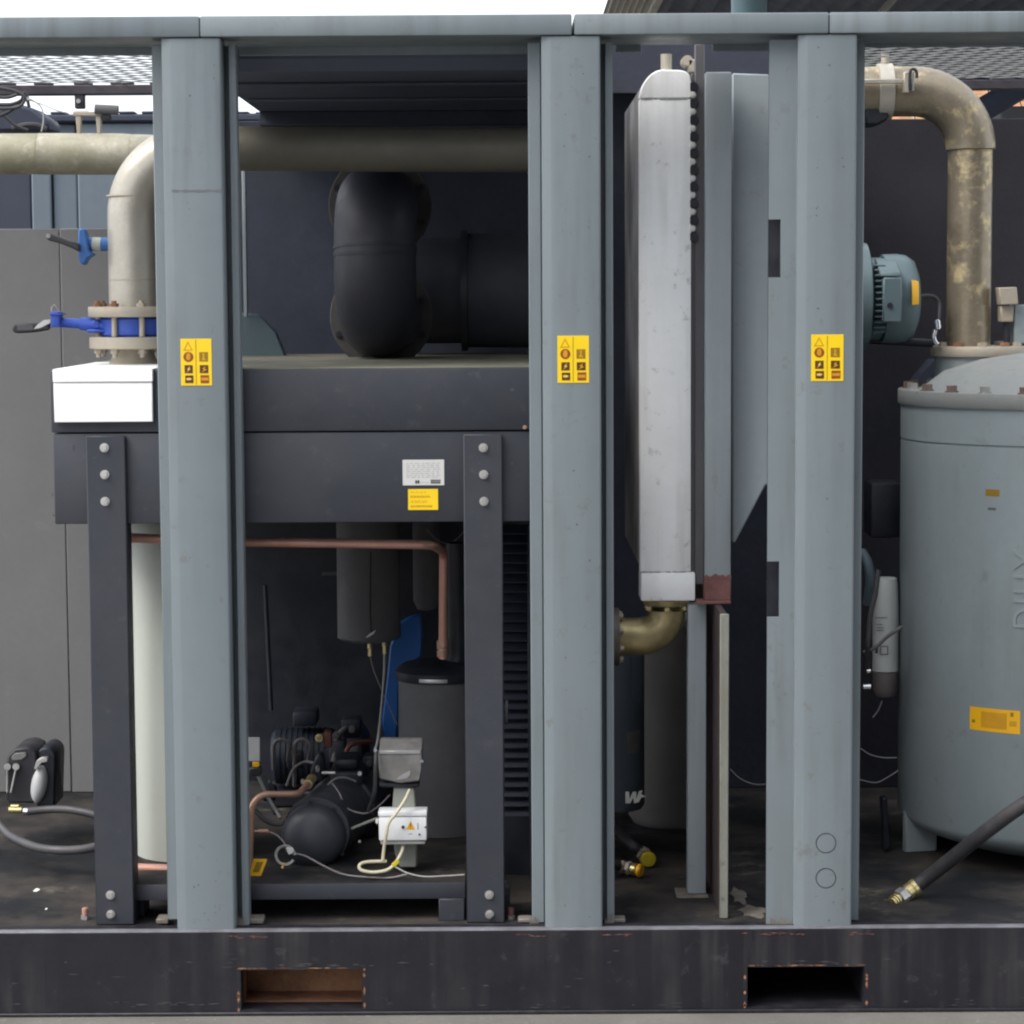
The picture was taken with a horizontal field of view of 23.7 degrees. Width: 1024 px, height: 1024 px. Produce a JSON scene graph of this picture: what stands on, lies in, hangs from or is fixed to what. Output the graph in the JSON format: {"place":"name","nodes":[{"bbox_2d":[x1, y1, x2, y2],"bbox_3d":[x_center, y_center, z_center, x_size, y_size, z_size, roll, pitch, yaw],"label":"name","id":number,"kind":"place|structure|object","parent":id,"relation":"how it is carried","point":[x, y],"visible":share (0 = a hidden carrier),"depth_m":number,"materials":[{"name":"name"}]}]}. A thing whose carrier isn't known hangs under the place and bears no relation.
{"place":"outdoors","nodes":[
{"label":"outdoors","id":0,"kind":"place"},
{"bbox_2d":[0,133,152,174],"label":"overhead pipe","id":1,"kind":"object","parent":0,"point":[68,153],"visible":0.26,"depth_m":6.91,"materials":[{"name":"metal"}]},
{"bbox_2d":[73,104,118,133],"bbox_3d":[-1.184,-1.117,6.940,0.131,0.086,0.039,0,5,0],"label":"solenoid bracket","id":2,"kind":"object","parent":1,"relation":"on","point":[101,112],"visible":1,"depth_m":6.93,"materials":[{"name":"metal"}]},
{"bbox_2d":[0,0,987,117],"label":"sky","id":3,"kind":"structure","parent":0,"point":[8,8],"materials":[{"name":"white"}]},
{"bbox_2d":[0,1011,1023,1023],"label":"ground","id":4,"kind":"structure","parent":0,"point":[1013,1017],"depth_m":6.07,"materials":[{"name":"concrete"}]},
{"bbox_2d":[0,111,258,228],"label":"neighbour container","id":5,"kind":"object","parent":4,"relation":"on","point":[33,201],"visible":0.13,"depth_m":9.24,"materials":[{"name":"metal"}]},
{"bbox_2d":[0,787,1023,1016],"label":"skid base","id":6,"kind":"object","parent":4,"relation":"on","point":[951,940],"visible":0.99,"depth_m":6.11,"materials":[{"name":"paint"}]},
{"bbox_2d":[0,228,71,791],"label":"wall panel","id":7,"kind":"structure","parent":6,"relation":"on","point":[34,671],"depth_m":7.79,"materials":[{"name":"metal"}]},
{"bbox_2d":[0,820,94,854],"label":"loose hose","id":8,"kind":"object","parent":6,"relation":"on","point":[6,832],"visible":0.8,"depth_m":6.74,"materials":[{"name":"rubber"}]},
{"bbox_2d":[4,737,93,817],"bbox_3d":[-1.290,0.783,7.104,0.388,0.218,0.210,1,5,10],"label":"condensate drain","id":9,"kind":"object","parent":6,"relation":"on","point":[34,768],"visible":0.87,"depth_m":7.06,"materials":[{"name":"black plastic"}]},
{"bbox_2d":[81,907,89,919],"bbox_3d":[-1.097,1.032,6.267,0.022,0.030,0.019,0,5,0],"label":"floor bolt","id":10,"kind":"object","parent":6,"relation":"on","point":[85,915],"visible":1,"depth_m":6.26,"materials":[{"name":"metal"}]},
{"bbox_2d":[60,228,156,791],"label":"wall panel","id":11,"kind":"structure","parent":6,"relation":"on","point":[84,288],"depth_m":7.79,"materials":[{"name":"metal"}]},
{"bbox_2d":[131,523,166,861],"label":"insulated column","id":12,"kind":"structure","parent":6,"relation":"on","point":[149,691],"depth_m":6.46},
{"bbox_2d":[152,38,264,929],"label":"support pillar","id":13,"kind":"structure","parent":6,"relation":"on","point":[198,284],"depth_m":6.04,"materials":[{"name":"metal"}]},
{"bbox_2d":[237,916,243,924],"bbox_3d":[-0.689,1.030,6.166,0.022,0.031,0.001,0,5,0],"label":"rust patch","id":14,"kind":"object","parent":13,"relation":"attached to","point":[240,922],"visible":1,"depth_m":6.17,"materials":[{"name":"metal"}]},
{"bbox_2d":[50,353,542,924],"bbox_3d":[-0.516,0.281,6.867,1.274,1.413,1.470,0,5,0],"label":"dryer cabinet","id":15,"kind":"object","parent":6,"relation":"on","point":[406,443],"visible":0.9,"depth_m":6.14,"materials":[{"name":"metal"}]},
{"bbox_2d":[53,362,157,421],"bbox_3d":[-1.020,-0.319,6.397,0.248,0.132,0.639,0,5,0],"label":"white cover","id":16,"kind":"object","parent":15,"relation":"attached to","point":[99,392],"visible":0.91,"depth_m":6.08,"materials":[{"name":"plastic"}]},
{"bbox_2d":[89,336,157,363],"bbox_3d":[-1.014,-0.430,6.537,0.234,0.079,0.234,0,5,0],"label":"inlet flange","id":17,"kind":"object","parent":16,"relation":"on","point":[133,350],"visible":0.73,"depth_m":6.45,"materials":[{"name":"metal"}]},
{"bbox_2d":[13,304,156,336],"bbox_3d":[-1.125,-0.514,6.530,0.410,0.089,0.190,0,5,0],"label":"butterfly valve","id":18,"kind":"object","parent":17,"relation":"on","point":[123,326],"visible":0.86,"depth_m":6.47,"materials":[{"name":"metal"}]},
{"bbox_2d":[88,126,527,316],"bbox_3d":[-0.469,-0.779,6.506,1.331,0.508,0.237,0,5,0],"label":"outlet pipe","id":19,"kind":"object","parent":18,"relation":"attached to","point":[131,245],"visible":0.61,"depth_m":6.44,"materials":[{"name":"metal"}]},
{"bbox_2d":[46,228,107,264],"bbox_3d":[-1.155,-0.707,6.498,0.170,0.096,0.068,0,5,0],"label":"lever valve","id":20,"kind":"object","parent":19,"relation":"attached to","point":[85,246],"visible":1,"depth_m":6.48,"materials":[{"name":"blue metal"}]},
{"bbox_2d":[138,863,166,869],"bbox_3d":[-0.867,0.949,6.421,0.293,0.056,0.050,0,5,0],"label":"copper return pipe","id":21,"kind":"object","parent":15,"relation":"attached to","point":[141,866],"depth_m":6.40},
{"bbox_2d":[242,171,247,316],"bbox_3d":[-0.796,-0.810,7.271,0.011,0.454,0.030,0,5,0],"label":"edge strip","id":22,"kind":"object","parent":15,"relation":"on","point":[244,229],"visible":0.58,"depth_m":7.26,"materials":[{"name":"grey paint"}]},
{"bbox_2d":[248,737,261,775],"bbox_3d":[-0.674,0.640,6.398,0.033,0.104,0.030,0,5,0],"label":"hanging label","id":23,"kind":"object","parent":15,"relation":"hanging from","point":[255,768],"visible":0.91,"depth_m":6.38,"materials":[{"name":"plastic"}]},
{"bbox_2d":[250,859,266,875],"bbox_3d":[-0.650,0.910,6.242,0.048,0.044,0.003,0,5,0],"label":"tray label","id":24,"kind":"object","parent":15,"relation":"on","point":[257,866],"visible":0.93,"depth_m":6.24,"materials":[{"name":"paper"}]},
{"bbox_2d":[242,313,285,355],"bbox_3d":[-0.762,-0.532,7.362,0.164,0.143,0.060,0,5,0],"label":"gusset plate","id":25,"kind":"object","parent":15,"relation":"on","point":[260,336],"visible":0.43,"depth_m":7.33,"materials":[{"name":"teal paint"}]},
{"bbox_2d":[263,585,273,709],"bbox_3d":[-0.737,0.410,7.366,0.027,0.381,0.014,0,5,0],"label":"conduit","id":26,"kind":"object","parent":15,"relation":"attached to","point":[268,647],"visible":1,"depth_m":7.36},
{"bbox_2d":[249,774,316,865],"bbox_3d":[-0.581,0.817,6.472,0.093,0.197,0.303,3,6,31],"label":"copper discharge pipe","id":27,"kind":"object","parent":15,"relation":"on","point":[309,781],"visible":0.96,"depth_m":6.37,"materials":[{"name":"gold metal"}]},
{"bbox_2d":[275,845,295,867],"bbox_3d":[-0.588,0.892,6.319,0.055,0.062,0.014,0,5,0],"label":"wire coil","id":28,"kind":"object","parent":15,"relation":"on","point":[290,849],"visible":1,"depth_m":6.32,"materials":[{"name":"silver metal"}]},
{"bbox_2d":[132,533,448,659],"bbox_3d":[-0.530,0.241,6.394,0.912,0.390,0.323,-3,6,-24],"label":"copper suction pipe","id":29,"kind":"object","parent":15,"relation":"attached to","point":[443,640],"visible":0.66,"depth_m":6.34,"materials":[{"name":"metal"}]},
{"bbox_2d":[270,707,370,806],"bbox_3d":[-0.565,0.720,7.213,0.290,0.282,0.185,0,5,0],"label":"motor","id":30,"kind":"object","parent":15,"relation":"on","point":[303,716],"visible":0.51,"depth_m":7.15,"materials":[{"name":"metal"}]},
{"bbox_2d":[255,715,393,865],"bbox_3d":[-0.518,0.759,6.758,0.381,0.322,0.735,0,5,0],"label":"piston compressor","id":31,"kind":"object","parent":15,"relation":"on","point":[320,821],"visible":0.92,"depth_m":6.61,"materials":[{"name":"black metal"}]},
{"bbox_2d":[256,776,281,818],"bbox_3d":[-0.666,0.767,6.646,0.010,0.121,0.133,-4,7,-38],"label":"flexible tube","id":32,"kind":"object","parent":31,"relation":"attached to","point":[269,799],"visible":0.71,"depth_m":6.64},
{"bbox_2d":[262,777,275,814],"bbox_3d":[-0.665,0.778,6.686,0.015,0.095,0.079,-3,6,-30],"label":"flexible tube","id":33,"kind":"object","parent":31,"relation":"attached to","point":[265,781],"visible":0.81,"depth_m":6.70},
{"bbox_2d":[272,738,290,769],"bbox_3d":[-0.645,0.677,6.822,0.059,0.097,0.040,0,5,0],"label":"hose loop","id":34,"kind":"object","parent":31,"relation":"hanging from","point":[285,740],"visible":1,"depth_m":6.81,"materials":[{"name":"rubber"}]},
{"bbox_2d":[292,738,311,786],"bbox_3d":[-0.587,0.701,6.825,0.059,0.145,0.041,0,5,0],"label":"hose loop","id":35,"kind":"object","parent":31,"relation":"attached to","point":[298,740],"visible":0.99,"depth_m":6.81,"materials":[{"name":"grey rubber"}]},
{"bbox_2d":[332,783,390,813],"bbox_3d":[-0.410,0.767,6.488,0.026,0.071,0.262,-5,7,-40],"label":"signal wire","id":36,"kind":"object","parent":31,"relation":"attached to","point":[386,798],"visible":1,"depth_m":6.48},
{"bbox_2d":[268,831,406,878],"bbox_3d":[-0.453,0.889,6.315,0.388,0.106,0.014,1,5,19],"label":"capillary tube","id":37,"kind":"object","parent":15,"relation":"on","point":[281,839],"visible":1,"depth_m":6.31,"materials":[{"name":"grey metal"}]},
{"bbox_2d":[336,522,400,655],"bbox_3d":[-0.409,0.184,6.963,0.184,0.461,0.187,0,5,0],"label":"hanging separator","id":38,"kind":"object","parent":15,"relation":"hanging from","point":[369,597],"visible":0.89,"depth_m":6.89,"materials":[{"name":"metal"}]},
{"bbox_2d":[374,654,385,748],"bbox_3d":[-0.363,0.516,6.698,0.010,0.171,0.630,0,5,-1],"label":"sensing tube","id":39,"kind":"object","parent":38,"relation":"attached to","point":[382,698],"visible":0.96,"depth_m":6.85,"materials":[{"name":"rubber"}]},
{"bbox_2d":[370,656,397,724],"bbox_3d":[-0.368,0.513,6.994,0.079,0.203,0.003,0,5,0],"label":"sensing tube","id":40,"kind":"object","parent":38,"relation":"attached to","point":[381,690],"visible":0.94,"depth_m":6.99,"materials":[{"name":"grey metal"}]},
{"bbox_2d":[329,171,432,357],"bbox_3d":[-0.382,-0.712,6.905,0.300,0.622,0.437,0,5,0],"label":"return bend","id":41,"kind":"object","parent":15,"relation":"on","point":[381,306],"visible":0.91,"depth_m":6.76,"materials":[{"name":"metal"}]},
{"bbox_2d":[358,845,404,873],"bbox_3d":[-0.330,0.895,6.277,0.134,0.066,0.042,-3,6,-25],"label":"control cable","id":42,"kind":"object","parent":15,"relation":"on","point":[360,869],"visible":1,"depth_m":6.27,"materials":[{"name":"plastic"}]},
{"bbox_2d":[392,859,399,866],"bbox_3d":[-0.299,0.903,6.270,0.021,0.021,0.008,0,5,0],"label":"cable tie","id":43,"kind":"object","parent":42,"relation":"attached to","point":[395,862],"visible":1,"depth_m":6.27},
{"bbox_2d":[351,737,427,867],"bbox_3d":[-0.322,0.758,6.357,0.206,0.335,0.158,0,5,0],"label":"level drain actuator","id":44,"kind":"object","parent":15,"relation":"on","point":[400,760],"visible":0.99,"depth_m":6.30,"materials":[{"name":"metal"}]},
{"bbox_2d":[367,752,377,811],"bbox_3d":[-0.362,0.704,6.347,0.014,0.182,0.133,-1,5,-12],"label":"black cable","id":45,"kind":"object","parent":44,"relation":"attached to","point":[374,781],"visible":1,"depth_m":6.30,"materials":[{"name":"rubber"}]},
{"bbox_2d":[381,789,410,860],"bbox_3d":[-0.293,0.808,6.278,0.085,0.181,0.033,-3,6,-26],"label":"control cable","id":46,"kind":"object","parent":44,"relation":"attached to","point":[393,816],"visible":1,"depth_m":6.26,"materials":[{"name":"plastic"}]},
{"bbox_2d":[382,614,422,736],"bbox_3d":[-0.325,0.489,7.238,0.121,0.374,0.030,0,5,0],"label":"blue bracket","id":47,"kind":"object","parent":15,"relation":"on","point":[406,646],"visible":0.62,"depth_m":7.22,"materials":[{"name":"metal"}]},
{"bbox_2d":[413,522,438,611],"bbox_3d":[-0.249,0.117,7.089,0.078,0.351,0.078,0,5,0],"label":"slim vessel","id":48,"kind":"object","parent":15,"relation":"attached to","point":[425,580],"visible":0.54,"depth_m":7.06,"materials":[{"name":"metal"}]},
{"bbox_2d":[395,866,463,876],"bbox_3d":[-0.215,0.922,6.253,0.186,0.027,0.017,0,5,8],"label":"signal wire","id":49,"kind":"object","parent":15,"relation":"on","point":[429,876],"visible":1,"depth_m":6.25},
{"bbox_2d":[395,657,465,837],"bbox_3d":[-0.202,0.652,6.835,0.246,0.481,0.247,0,5,0],"label":"accumulator tank","id":50,"kind":"object","parent":15,"relation":"on","point":[431,692],"visible":0.68,"depth_m":6.73,"materials":[{"name":"metal"}]},
{"bbox_2d":[445,541,464,662],"bbox_3d":[-0.151,0.252,6.800,0.068,0.336,0.067,0,5,0],"label":"wrapped pipe","id":51,"kind":"object","parent":50,"relation":"on","point":[456,624],"visible":0.63,"depth_m":6.77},
{"bbox_2d":[426,529,463,543],"bbox_3d":[-0.187,0.070,6.934,0.114,0.045,0.004,0,5,0],"label":"hanging wire","id":52,"kind":"object","parent":15,"relation":"hanging from","point":[441,541],"visible":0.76,"depth_m":6.93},
{"bbox_2d":[416,230,541,350],"bbox_3d":[-0.125,-0.673,7.399,0.490,0.365,0.365,0,5,0],"label":"intake duct","id":53,"kind":"object","parent":15,"relation":"on","point":[475,286],"visible":0.73,"depth_m":7.25,"materials":[{"name":"metal"}]},
{"bbox_2d":[239,121,542,479],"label":"wall panel","id":54,"kind":"structure","parent":6,"relation":"on","point":[290,252],"depth_m":7.71,"materials":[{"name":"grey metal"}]},
{"bbox_2d":[506,907,514,919],"bbox_3d":[-0.003,1.028,6.243,0.022,0.030,0.019,0,5,0],"label":"floor bolt","id":55,"kind":"object","parent":6,"relation":"on","point":[510,915],"visible":1,"depth_m":6.24,"materials":[{"name":"metal"}]},
{"bbox_2d":[502,524,544,877],"bbox_3d":[0.033,0.520,6.588,0.150,0.994,0.230,0,5,0],"label":"condenser coil","id":56,"kind":"object","parent":6,"relation":"on","point":[517,696],"visible":0.62,"depth_m":6.50,"materials":[{"name":"metal"}]},
{"bbox_2d":[518,36,624,926],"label":"support pillar","id":57,"kind":"structure","parent":6,"relation":"on","point":[570,128],"depth_m":6.04,"materials":[{"name":"metal"}]},
{"bbox_2d":[530,917,538,922],"bbox_3d":[0.056,1.038,6.172,0.023,0.027,0.001,0,5,0],"label":"rust patch","id":58,"kind":"object","parent":57,"relation":"attached to","point":[533,921],"visible":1,"depth_m":6.17,"materials":[{"name":"metal"}]},
{"bbox_2d":[605,912,612,922],"bbox_3d":[0.245,1.029,6.167,0.022,0.034,0.001,0,5,0],"label":"rust patch","id":59,"kind":"object","parent":57,"relation":"attached to","point":[610,919],"visible":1,"depth_m":6.17,"materials":[{"name":"metal"}]},
{"bbox_2d":[614,860,643,876],"bbox_3d":[0.259,0.956,6.659,0.206,0.086,0.120,0,5,0],"label":"capped hose","id":60,"kind":"object","parent":6,"relation":"on","point":[630,867],"visible":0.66,"depth_m":6.67,"materials":[{"name":"gold rubber"}]},
{"bbox_2d":[614,655,645,812],"bbox_3d":[0.297,0.618,6.893,0.157,0.459,0.177,0,5,0],"label":"oil canister","id":61,"kind":"object","parent":6,"relation":"on","point":[629,744],"visible":0.6,"depth_m":6.83,"materials":[{"name":"paint"}]},
{"bbox_2d":[614,820,655,866],"bbox_3d":[0.310,0.925,6.928,0.064,0.099,0.349,-3,6,-23],"label":"capped hose","id":62,"kind":"object","parent":6,"relation":"on","point":[646,856],"visible":0.85,"depth_m":6.81,"materials":[{"name":"black rubber"}]},
{"bbox_2d":[629,612,686,828],"bbox_3d":[0.490,0.629,7.366,0.277,0.674,0.277,0,5,0],"label":"vessel","id":63,"kind":"object","parent":6,"relation":"on","point":[665,690],"visible":0.34,"depth_m":7.24,"materials":[{"name":"metal"}]},
{"bbox_2d":[613,93,766,787],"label":"wall panel","id":64,"kind":"structure","parent":6,"relation":"on","point":[746,609],"depth_m":7.81,"materials":[{"name":"black metal"}]},
{"bbox_2d":[0,77,1023,108],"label":"beam","id":65,"kind":"structure","parent":64,"relation":"on","point":[79,92],"depth_m":7.66,"materials":[{"name":"metal"}]},
{"bbox_2d":[674,602,708,898],"bbox_3d":[0.475,0.629,6.457,0.084,0.779,0.100,0,5,0],"label":"cooler stand","id":66,"kind":"object","parent":6,"relation":"on","point":[696,766],"visible":0.94,"depth_m":6.44,"materials":[{"name":"grey paint"}]},
{"bbox_2d":[625,44,704,600],"bbox_3d":[0.416,-0.527,6.804,0.169,1.443,0.954,0,5,0],"label":"aluminium cooler","id":67,"kind":"object","parent":66,"relation":"on","point":[664,323],"visible":1,"depth_m":6.35,"materials":[{"name":"metal"}]},
{"bbox_2d":[614,601,688,665],"bbox_3d":[0.304,0.318,6.467,0.333,0.178,0.154,0,5,0],"label":"brass elbow","id":68,"kind":"object","parent":67,"relation":"attached to","point":[657,628],"visible":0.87,"depth_m":6.42,"materials":[{"name":"metal"}]},
{"bbox_2d":[695,72,731,603],"bbox_3d":[0.523,-0.446,6.316,0.092,1.370,0.061,0,5,0],"label":"support plate","id":69,"kind":"object","parent":66,"relation":"on","point":[717,321],"visible":1,"depth_m":6.31,"materials":[{"name":"grey paint"}]},
{"bbox_2d":[732,73,768,541],"bbox_3d":[0.625,-0.530,6.388,0.100,1.224,0.020,0,5,0],"label":"duct panel","id":70,"kind":"object","parent":69,"relation":"attached to","point":[750,92],"visible":0.82,"depth_m":6.38,"materials":[{"name":"grey paint"}]},
{"bbox_2d":[690,584,728,917],"bbox_3d":[0.539,0.600,6.739,0.022,0.785,1.085,0,5,0],"label":"partition panel","id":71,"kind":"object","parent":6,"relation":"on","point":[717,713],"visible":0.74,"depth_m":6.29,"materials":[{"name":"metal"}]},
{"bbox_2d":[730,769,765,784],"bbox_3d":[0.669,0.738,6.794,0.124,0.047,0.004,0,5,0],"label":"loose wire","id":72,"kind":"object","parent":71,"relation":"attached to","point":[746,781],"visible":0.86,"depth_m":6.79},
{"bbox_2d":[730,886,746,904],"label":"dust patch","id":73,"kind":"object","parent":6,"relation":"on","point":[740,896],"visible":1,"depth_m":6.47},
{"bbox_2d":[738,905,765,918],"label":"dust patch","id":74,"kind":"object","parent":6,"relation":"on","point":[752,911],"visible":0.89,"depth_m":6.30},
{"bbox_2d":[765,34,864,925],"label":"support pillar","id":75,"kind":"structure","parent":6,"relation":"on","point":[816,98],"depth_m":6.03,"materials":[{"name":"metal"}]},
{"bbox_2d":[0,11,1023,55],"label":"top rail","id":76,"kind":"object","parent":75,"relation":"on","point":[465,34],"visible":0.82,"depth_m":5.91,"materials":[{"name":"metal"}]},
{"bbox_2d":[0,56,151,83],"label":"roof grille","id":77,"kind":"object","parent":76,"relation":"on","point":[112,76],"visible":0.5,"depth_m":7.21,"materials":[{"name":"metal"}]},
{"bbox_2d":[0,105,59,132],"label":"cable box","id":78,"kind":"object","parent":77,"relation":"attached to","point":[23,114],"visible":0.69,"depth_m":7.42,"materials":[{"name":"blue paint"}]},
{"bbox_2d":[0,86,67,131],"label":"cable bundle","id":79,"kind":"object","parent":77,"relation":"hanging from","point":[20,103],"visible":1,"depth_m":7.21,"materials":[{"name":"black rubber"}]},
{"bbox_2d":[238,34,571,126],"bbox_3d":[-0.313,-1.219,6.923,0.948,0.145,1.480,0,5,0],"label":"overhead sheet","id":80,"kind":"object","parent":76,"relation":"on","point":[380,90],"visible":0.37,"depth_m":6.81,"materials":[{"name":"black metal"}]},
{"bbox_2d":[613,44,768,92],"bbox_3d":[0.509,-1.241,6.924,0.688,0.230,1.474,0,5,0],"label":"overhead sheet","id":81,"kind":"object","parent":76,"relation":"attached to","point":[632,71],"depth_m":6.86,"materials":[{"name":"grey metal"}]},
{"bbox_2d":[865,47,1023,77],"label":"roof grille","id":82,"kind":"object","parent":76,"relation":"on","point":[992,50],"visible":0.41,"depth_m":7.05,"materials":[{"name":"metal"}]},
{"bbox_2d":[770,917,792,923],"bbox_3d":[0.682,1.031,6.147,0.062,0.025,0.001,0,5,0],"label":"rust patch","id":83,"kind":"object","parent":75,"relation":"attached to","point":[782,920],"visible":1,"depth_m":6.15,"materials":[{"name":"metal"}]},
{"bbox_2d":[860,118,1023,786],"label":"wall panel","id":84,"kind":"structure","parent":6,"relation":"on","point":[905,182],"depth_m":7.72,"materials":[{"name":"black metal"}]},
{"bbox_2d":[909,359,933,384],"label":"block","id":85,"kind":"structure","parent":84,"relation":"attached to","point":[924,372],"depth_m":7.54,"materials":[{"name":"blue metal"}]},
{"bbox_2d":[888,796,1023,903],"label":"drain hose","id":86,"kind":"object","parent":6,"relation":"on","point":[911,889],"visible":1,"depth_m":6.33,"materials":[{"name":"black rubber"}]},
{"bbox_2d":[898,353,1023,855],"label":"separator tank","id":87,"kind":"object","parent":6,"relation":"on","point":[961,700],"visible":0.99,"depth_m":6.68,"materials":[{"name":"metal"}]},
{"bbox_2d":[865,570,880,670],"bbox_3d":[1.000,0.303,6.769,0.042,0.292,0.065,0,5,0],"label":"oil hose","id":88,"kind":"object","parent":87,"relation":"attached to","point":[870,619],"visible":1,"depth_m":6.74,"materials":[{"name":"black rubber"}]},
{"bbox_2d":[863,669,870,689],"bbox_3d":[0.988,0.467,6.790,0.020,0.059,0.018,0,5,0],"label":"pipe union","id":89,"kind":"object","parent":88,"relation":"attached to","point":[866,686],"visible":1,"depth_m":6.78,"materials":[{"name":"silver metal"}]},
{"bbox_2d":[863,625,902,653],"bbox_3d":[1.025,0.354,6.748,0.114,0.087,0.024,2,6,27],"label":"oil tube","id":90,"kind":"object","parent":88,"relation":"attached to","point":[885,638],"visible":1,"depth_m":6.74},
{"bbox_2d":[860,770,897,782],"bbox_3d":[1.061,0.765,7.048,0.114,0.038,0.003,0,5,0],"label":"loose wire","id":91,"kind":"object","parent":87,"relation":"attached to","point":[881,780],"visible":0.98,"depth_m":7.05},
{"bbox_2d":[861,748,896,757],"bbox_3d":[1.059,0.697,7.041,0.107,0.031,0.003,0,5,0],"label":"loose wire","id":92,"kind":"object","parent":87,"relation":"attached to","point":[878,756],"visible":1,"depth_m":7.04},
{"bbox_2d":[864,479,899,537],"bbox_3d":[1.102,-0.011,7.254,0.090,0.163,0.150,0,5,0],"label":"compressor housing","id":93,"kind":"object","parent":87,"relation":"attached to","point":[881,508],"visible":0.92,"depth_m":7.18,"materials":[{"name":"metal"}]},
{"bbox_2d":[872,577,898,697],"bbox_3d":[1.074,0.359,7.011,0.075,0.348,0.076,0,5,0],"label":"oil filter","id":94,"kind":"object","parent":87,"relation":"attached to","point":[885,657],"visible":0.88,"depth_m":6.98,"materials":[{"name":"metal"}]},
{"bbox_2d":[861,548,874,605],"bbox_3d":[1.015,0.188,6.977,0.042,0.166,0.060,-1,5,-12],"label":"oil hose","id":95,"kind":"object","parent":94,"relation":"attached to","point":[867,562],"visible":0.82,"depth_m":6.96,"materials":[{"name":"rubber"}]},
{"bbox_2d":[863,243,920,350],"bbox_3d":[1.046,-0.622,7.050,0.259,0.311,0.318,0,5,0],"label":"electric motor","id":96,"kind":"object","parent":87,"relation":"on","point":[891,297],"visible":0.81,"depth_m":6.93,"materials":[{"name":"teal paint"}]},
{"bbox_2d":[869,338,932,346],"bbox_3d":[1.107,-0.497,7.085,0.232,0.037,0.024,0,5,0],"label":"pipe","id":97,"kind":"object","parent":96,"relation":"attached to","point":[919,342],"visible":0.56,"depth_m":7.08,"materials":[{"name":"metal"}]},
{"bbox_2d":[921,294,940,345],"bbox_3d":[1.202,-0.554,7.028,0.072,0.150,0.037,0,5,0],"label":"black cable with connector","id":98,"kind":"object","parent":96,"relation":"attached to","point":[937,323],"visible":0.98,"depth_m":7.02,"materials":[{"name":"rubber"}]},
{"bbox_2d":[931,341,1023,376],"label":"nozzle flange","id":99,"kind":"object","parent":87,"relation":"attached to","point":[945,355],"visible":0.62,"depth_m":7.01,"materials":[{"name":"paint"}]},
{"bbox_2d":[864,66,995,345],"bbox_3d":[1.096,-0.884,7.070,0.605,0.805,0.144,0,5,0],"label":"delivery pipe","id":100,"kind":"object","parent":99,"relation":"on","point":[952,109],"visible":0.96,"depth_m":7.01,"materials":[{"name":"brown metal"}]},
{"bbox_2d":[864,53,917,127],"bbox_3d":[1.068,-1.216,7.024,0.175,0.209,0.193,0,5,0],"label":"pipe clamp","id":101,"kind":"object","parent":100,"relation":"attached to","point":[887,81],"visible":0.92,"depth_m":6.97,"materials":[{"name":"metal"}]},
{"bbox_2d":[995,287,1023,343],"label":"pressure block","id":102,"kind":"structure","parent":99,"relation":"on","point":[1011,317],"depth_m":7.05,"materials":[{"name":"metal"}]},
{"bbox_2d":[603,0,1023,117],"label":"metal canopy","id":103,"kind":"object","parent":4,"relation":"on","point":[995,103],"depth_m":13.04,"materials":[{"name":"metal"}]},
{"bbox_2d":[993,106,1023,117],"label":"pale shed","id":104,"kind":"structure","parent":103,"relation":"attached to","point":[1014,112],"depth_m":14.84,"materials":[{"name":"metal"}]},
{"bbox_2d":[880,794,890,851],"bbox_3d":[1.069,0.891,6.984,0.027,0.159,0.050,0,5,0],"label":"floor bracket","id":105,"kind":"object","parent":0,"point":[885,832],"visible":1,"depth_m":6.96,"materials":[{"name":"metal"}]},
{"bbox_2d":[892,91,1023,118],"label":"tiled house","id":106,"kind":"structure","parent":0,"point":[982,93],"depth_m":23.77,"materials":[{"name":"tile"}]}
]}

